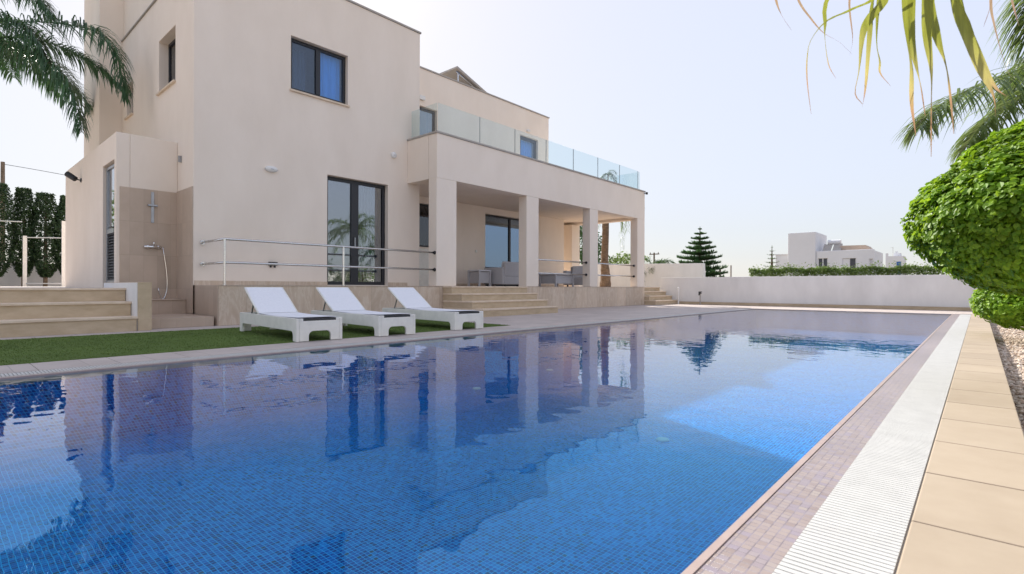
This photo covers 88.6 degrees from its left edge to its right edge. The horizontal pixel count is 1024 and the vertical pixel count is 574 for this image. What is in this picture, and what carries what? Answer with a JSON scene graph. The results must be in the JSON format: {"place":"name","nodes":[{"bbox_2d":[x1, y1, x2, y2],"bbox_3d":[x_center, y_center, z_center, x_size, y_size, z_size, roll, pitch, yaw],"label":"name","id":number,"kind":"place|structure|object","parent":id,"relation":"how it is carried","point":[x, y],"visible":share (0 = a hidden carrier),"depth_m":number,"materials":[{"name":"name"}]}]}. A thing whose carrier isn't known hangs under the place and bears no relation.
{"place":"outdoors","nodes":[
{"label":"outdoors","id":0,"kind":"place"},
{"bbox_2d":[0,286,103,287],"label":"garden terrace","id":1,"kind":"structure","parent":0,"point":[44,287],"depth_m":9.23,"materials":[{"name":"tile"}]},
{"bbox_2d":[0,182,22,276],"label":"cypress tree","id":2,"kind":"object","parent":1,"relation":"on","point":[6,197],"visible":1,"depth_m":19.06,"materials":[{"name":"green plant"}]},
{"bbox_2d":[7,187,38,285],"bbox_3d":[-18.444,-1.892,19.769,1.012,3.742,0.931,0,0,42],"label":"cypress tree","id":3,"kind":"object","parent":1,"relation":"on","point":[22,214],"visible":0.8,"depth_m":19.60,"materials":[{"name":"green plant"}]},
{"bbox_2d":[0,263,60,285],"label":"garden wall","id":4,"kind":"structure","parent":1,"relation":"on","point":[10,278],"depth_m":20.86,"materials":[{"name":"white paint"}]},
{"bbox_2d":[0,220,64,286],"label":"fence frame","id":5,"kind":"object","parent":1,"relation":"on","point":[25,283],"visible":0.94,"depth_m":16.96,"materials":[{"name":"white metal"}]},
{"bbox_2d":[23,192,65,285],"bbox_3d":[-17.834,-1.821,19.964,1.250,3.604,1.274,0,0,42],"label":"cypress tree","id":6,"kind":"object","parent":1,"relation":"on","point":[42,201],"visible":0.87,"depth_m":19.80,"materials":[{"name":"green plant"}]},
{"bbox_2d":[51,194,65,273],"bbox_3d":[-17.253,-1.793,20.338,0.895,3.551,0.950,0,0,15],"label":"cypress tree","id":7,"kind":"object","parent":1,"relation":"on","point":[61,214],"visible":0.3,"depth_m":20.03,"materials":[{"name":"green plant"}]},
{"bbox_2d":[0,0,135,141],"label":"queen palm","id":8,"kind":"object","parent":1,"relation":"on","point":[19,54],"visible":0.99,"depth_m":10.47,"materials":[{"name":"green plant"}]},
{"bbox_2d":[0,351,891,573],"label":"pool basin","id":9,"kind":"object","parent":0,"point":[521,464],"visible":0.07,"depth_m":3.63,"materials":[{"name":"tile"}]},
{"bbox_2d":[0,309,952,573],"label":"pool nosing","id":10,"kind":"object","parent":9,"relation":"on","point":[694,567],"visible":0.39,"depth_m":3.70,"materials":[{"name":"stone"}]},
{"bbox_2d":[656,437,668,441],"bbox_3d":[1.194,1.205,4.156,0.100,0.015,0.100,0,0,42],"label":"pool inlet","id":11,"kind":"object","parent":9,"relation":"on","point":[663,439],"visible":1,"depth_m":4.13,"materials":[{"name":"white plastic"}]},
{"bbox_2d":[695,309,958,573],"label":"pool rim","id":12,"kind":"object","parent":9,"relation":"on","point":[763,538],"visible":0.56,"depth_m":1.69,"materials":[{"name":"tile"}]},
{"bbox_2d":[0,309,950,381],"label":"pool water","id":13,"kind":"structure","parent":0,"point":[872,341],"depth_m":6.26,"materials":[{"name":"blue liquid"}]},
{"bbox_2d":[0,304,972,339],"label":"deck paving","id":14,"kind":"structure","parent":0,"point":[570,314],"depth_m":13.48,"materials":[{"name":"stone"}]},
{"bbox_2d":[0,282,151,337],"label":"stone steps","id":15,"kind":"structure","parent":14,"relation":"on","point":[108,307],"depth_m":7.29,"materials":[{"name":"stone"}]},
{"bbox_2d":[0,319,508,365],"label":"turf base","id":16,"kind":"object","parent":14,"relation":"on","point":[161,337],"visible":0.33,"depth_m":6.04,"materials":[{"name":"green plant"}]},
{"bbox_2d":[240,287,341,341],"bbox_3d":[-2.992,0.318,6.976,0.560,0.631,2.060,0,0,-44],"label":"sun lounger","id":17,"kind":"object","parent":16,"relation":"on","point":[275,307],"visible":0.99,"depth_m":6.89,"materials":[{"name":"white plastic"}]},
{"bbox_2d":[311,287,414,335],"bbox_3d":[-2.232,0.320,7.677,0.560,0.631,2.060,0,0,-44],"label":"sun lounger","id":18,"kind":"object","parent":16,"relation":"on","point":[344,303],"visible":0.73,"depth_m":7.39,"materials":[{"name":"white plastic"}]},
{"bbox_2d":[382,287,482,329],"bbox_3d":[-1.363,0.323,8.683,0.560,0.631,2.060,0,0,-44],"label":"sun lounger","id":19,"kind":"object","parent":16,"relation":"on","point":[411,300],"visible":0.82,"depth_m":8.40,"materials":[{"name":"white plastic"}]},
{"bbox_2d":[64,0,647,328],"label":"villa","id":20,"kind":"object","parent":14,"relation":"on","point":[299,151],"visible":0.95,"depth_m":11.34,"materials":[{"name":"paint"}]},
{"bbox_2d":[106,164,113,282],"bbox_3d":[-7.336,-1.135,9.584,0.870,2.190,0.131,0,0,42],"label":"door","id":21,"kind":"structure","parent":20,"relation":"in","point":[110,170],"depth_m":9.75,"materials":[{"name":"metal"}]},
{"bbox_2d":[124,112,132,119],"bbox_3d":[-8.830,-4.327,12.212,0.650,0.785,0.205,0,0,42],"label":"window","id":22,"kind":"structure","parent":20,"relation":"in","point":[128,116],"depth_m":12.12,"materials":[{"name":"stone"}]},
{"bbox_2d":[156,38,175,95],"bbox_3d":[-6.737,-4.436,10.388,1.140,1.095,0.265,0,0,42],"label":"window","id":23,"kind":"structure","parent":20,"relation":"in","point":[170,82],"depth_m":10.76,"materials":[{"name":"metal"}]},
{"bbox_2d":[290,38,349,107],"bbox_3d":[-4.223,-4.524,11.246,0.575,1.125,1.340,0,0,42],"label":"window","id":24,"kind":"structure","parent":20,"relation":"in","point":[327,68],"depth_m":11.35,"materials":[{"name":"metal"}]},
{"bbox_2d":[327,176,384,284],"bbox_3d":[-3.604,-1.221,11.932,0.320,2.348,1.530,0,0,42],"label":"sliding door","id":25,"kind":"structure","parent":20,"relation":"in","point":[367,196],"depth_m":12.28,"materials":[{"name":"glass"}]},
{"bbox_2d":[419,204,428,246],"bbox_3d":[-2.596,-1.787,15.361,0.120,1.250,0.710,0,0,42],"label":"window","id":26,"kind":"structure","parent":20,"relation":"in","point":[423,209],"depth_m":15.42,"materials":[{"name":"glass"}]},
{"bbox_2d":[420,107,434,131],"bbox_3d":[-2.557,-4.247,15.345,0.050,1.930,0.730,0,0,42],"label":"balcony door","id":27,"kind":"structure","parent":20,"relation":"in","point":[422,109],"depth_m":15.56,"materials":[{"name":"metal"}]},
{"bbox_2d":[439,66,485,91],"bbox_3d":[-1.980,-6.605,18.308,2.100,1.098,1.772,0,0,42],"label":"solar water heater","id":28,"kind":"object","parent":20,"relation":"on","point":[457,73],"visible":0.18,"depth_m":17.38,"materials":[{"name":"metal"}]},
{"bbox_2d":[467,270,490,285],"bbox_3d":[-0.959,-0.258,15.385,0.500,0.480,0.500,0,0,42],"label":"side table","id":29,"kind":"object","parent":20,"relation":"on","point":[479,277],"visible":0.88,"depth_m":15.29,"materials":[{"name":"grey wicker"}]},
{"bbox_2d":[484,261,518,285],"bbox_3d":[0.000,-0.385,16.139,0.829,0.740,1.640,0,0,42],"label":"outdoor sofa","id":30,"kind":"object","parent":20,"relation":"on","point":[505,273],"visible":0.64,"depth_m":15.50,"materials":[{"name":"grey wicker"}]},
{"bbox_2d":[485,214,518,285],"bbox_3d":[-0.143,-1.206,18.150,0.187,2.358,2.580,0,0,42],"label":"sliding door","id":31,"kind":"structure","parent":20,"relation":"in","point":[513,224],"depth_m":18.44,"materials":[{"name":"glass"}]},
{"bbox_2d":[520,136,535,158],"bbox_3d":[0.494,-4.304,18.822,0.160,2.060,0.980,0,0,42],"label":"balcony door","id":32,"kind":"structure","parent":20,"relation":"in","point":[525,147],"depth_m":18.92,"materials":[{"name":"glass"}]},
{"bbox_2d":[539,274,573,286],"bbox_3d":[1.455,-0.221,17.118,0.700,0.420,1.000,0,0,42],"label":"coffee table","id":33,"kind":"object","parent":20,"relation":"on","point":[556,279],"visible":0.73,"depth_m":16.86,"materials":[{"name":"grey wicker"}]},
{"bbox_2d":[563,266,582,286],"bbox_3d":[2.376,-0.378,18.459,0.960,0.740,0.829,0,0,22],"label":"outdoor armchair","id":34,"kind":"object","parent":20,"relation":"on","point":[578,279],"visible":0.26,"depth_m":18.25,"materials":[{"name":"grey wicker"}]},
{"bbox_2d":[0,309,745,376],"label":"drain grate","id":35,"kind":"object","parent":14,"relation":"on","point":[131,363],"visible":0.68,"depth_m":5.22,"materials":[{"name":"white plastic"}]},
{"bbox_2d":[0,308,959,373],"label":"pool kerb","id":36,"kind":"structure","parent":14,"relation":"on","point":[19,368],"depth_m":5.63,"materials":[{"name":"stone"}]},
{"bbox_2d":[443,286,558,316],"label":"stone steps","id":37,"kind":"structure","parent":14,"relation":"on","point":[490,301],"depth_m":12.31,"materials":[{"name":"stone"}]},
{"bbox_2d":[644,287,677,304],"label":"stone steps","id":38,"kind":"structure","parent":14,"relation":"on","point":[654,296],"depth_m":20.08,"materials":[{"name":"stone"}]},
{"bbox_2d":[661,275,977,310],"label":"garden wall","id":39,"kind":"structure","parent":14,"relation":"on","point":[927,292],"depth_m":17.25,"materials":[{"name":"paint"}]},
{"bbox_2d":[0,0,1023,276],"label":"sky","id":40,"kind":"structure","parent":0,"point":[702,107],"materials":[{"name":"white"}]},
{"bbox_2d":[598,221,629,286],"bbox_3d":[3.886,-2.353,21.913,3.107,4.764,3.583,0,0,-4],"label":"palm tree","id":41,"kind":"object","parent":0,"point":[605,281],"visible":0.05,"depth_m":21.79,"materials":[{"name":"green plant"}]},
{"bbox_2d":[775,232,882,275],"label":"white house","id":42,"kind":"structure","parent":0,"point":[804,247],"depth_m":60.21,"materials":[{"name":"paint"}]},
{"bbox_2d":[818,258,827,273],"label":"window","id":43,"kind":"structure","parent":42,"relation":"in","point":[825,260],"depth_m":59.89,"materials":[{"name":"grey glass"}]},
{"bbox_2d":[822,239,842,250],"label":"solar water heater","id":44,"kind":"object","parent":42,"relation":"on","point":[837,244],"visible":0.8,"depth_m":60.46,"materials":[{"name":"metal"}]},
{"bbox_2d":[849,258,855,275],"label":"window","id":45,"kind":"structure","parent":42,"relation":"in","point":[852,261],"depth_m":58.00,"materials":[{"name":"grey glass"}]},
{"bbox_2d":[886,247,905,274],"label":"white house","id":46,"kind":"structure","parent":0,"point":[898,257],"depth_m":87.86,"materials":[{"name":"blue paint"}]},
{"bbox_2d":[989,320,1023,432],"bbox_3d":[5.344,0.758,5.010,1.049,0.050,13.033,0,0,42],"label":"gravel","id":47,"kind":"structure","parent":0,"point":[1007,344],"depth_m":5.38,"materials":[{"name":"grey gravel"}]},
{"bbox_2d":[775,0,1018,153],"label":"fan palm","id":48,"kind":"object","parent":47,"relation":"on","point":[930,25],"visible":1,"depth_m":1.65,"materials":[{"name":"green plant"}]},
{"bbox_2d":[892,0,1023,164],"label":"feather palm","id":49,"kind":"object","parent":47,"relation":"on","point":[1007,104],"visible":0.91,"depth_m":6.47,"materials":[{"name":"green plant"}]},
{"bbox_2d":[900,119,1023,296],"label":"topiary bush","id":50,"kind":"object","parent":47,"relation":"on","point":[966,214],"visible":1,"depth_m":3.06,"materials":[{"name":"green plant"}]},
{"bbox_2d":[968,289,1023,330],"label":"topiary bush","id":51,"kind":"object","parent":47,"relation":"on","point":[1004,310],"visible":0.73,"depth_m":6.98,"materials":[{"name":"green plant"}]},
{"label":"ground","id":52,"kind":"structure","parent":0,"visible":0},
{"bbox_2d":[0,162,62,261],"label":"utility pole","id":53,"kind":"object","parent":52,"relation":"on","point":[2,174],"visible":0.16,"depth_m":24.34,"materials":[{"name":"wood"}]},
{"bbox_2d":[580,225,608,263],"bbox_3d":[3.644,-1.604,30.222,3.760,4.829,3.342,0,0,42],"label":"garden tree","id":54,"kind":"object","parent":52,"relation":"on","point":[581,248],"visible":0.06,"depth_m":29.35,"materials":[{"name":"green plant"}]},
{"bbox_2d":[600,170,616,249],"bbox_3d":[5.349,-2.835,29.140,1.147,7.306,1.138,0,0,42],"label":"palm tree","id":55,"kind":"object","parent":52,"relation":"on","point":[608,174],"visible":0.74,"depth_m":29.03,"materials":[{"name":"green plant"}]},
{"bbox_2d":[609,251,649,263],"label":"garden tree","id":56,"kind":"object","parent":52,"relation":"on","point":[623,260],"visible":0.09,"depth_m":29.25,"materials":[{"name":"green plant"}]},
{"bbox_2d":[580,263,704,290],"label":"boundary wall","id":57,"kind":"structure","parent":52,"relation":"on","point":[674,270],"depth_m":23.12,"materials":[{"name":"white paint"}]},
{"bbox_2d":[629,256,676,273],"bbox_3d":[6.563,-0.298,24.147,2.384,2.332,2.394,0,0,42],"label":"shrub","id":58,"kind":"object","parent":52,"relation":"on","point":[662,261],"visible":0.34,"depth_m":24.03,"materials":[{"name":"green plant"}]},
{"bbox_2d":[677,228,727,276],"bbox_3d":[9.554,-1.108,26.259,3.352,3.870,3.578,0,0,13],"label":"norfolk pine","id":59,"kind":"object","parent":52,"relation":"on","point":[699,252],"visible":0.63,"depth_m":26.04,"materials":[{"name":"green plant"}]},
{"bbox_2d":[763,247,781,275],"bbox_3d":[18.398,-1.049,37.158,1.730,3.800,1.761,0,0,-15],"label":"norfolk pine","id":60,"kind":"object","parent":52,"relation":"on","point":[772,258],"visible":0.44,"depth_m":37.11,"materials":[{"name":"green plant"}]},
{"bbox_2d":[748,256,948,276],"bbox_3d":[12.314,-0.056,16.721,8.923,1.784,0.940,0,0,42],"label":"hedge","id":61,"kind":"object","parent":52,"relation":"on","point":[904,269],"visible":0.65,"depth_m":17.36,"materials":[{"name":"green plant"}]},
{"bbox_2d":[894,314,971,573],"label":"trim","id":62,"kind":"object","parent":52,"relation":"on","point":[898,561],"visible":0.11,"depth_m":1.70,"materials":[{"name":"stone"}]},
{"bbox_2d":[772,314,970,573],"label":"drain grate","id":63,"kind":"object","parent":62,"relation":"on","point":[858,523],"visible":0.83,"depth_m":1.67,"materials":[{"name":"white plastic"}]},
{"bbox_2d":[896,314,1023,573],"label":"pool coping","id":64,"kind":"object","parent":62,"relation":"on","point":[968,516],"visible":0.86,"depth_m":1.75,"materials":[{"name":"stone"}]}
]}

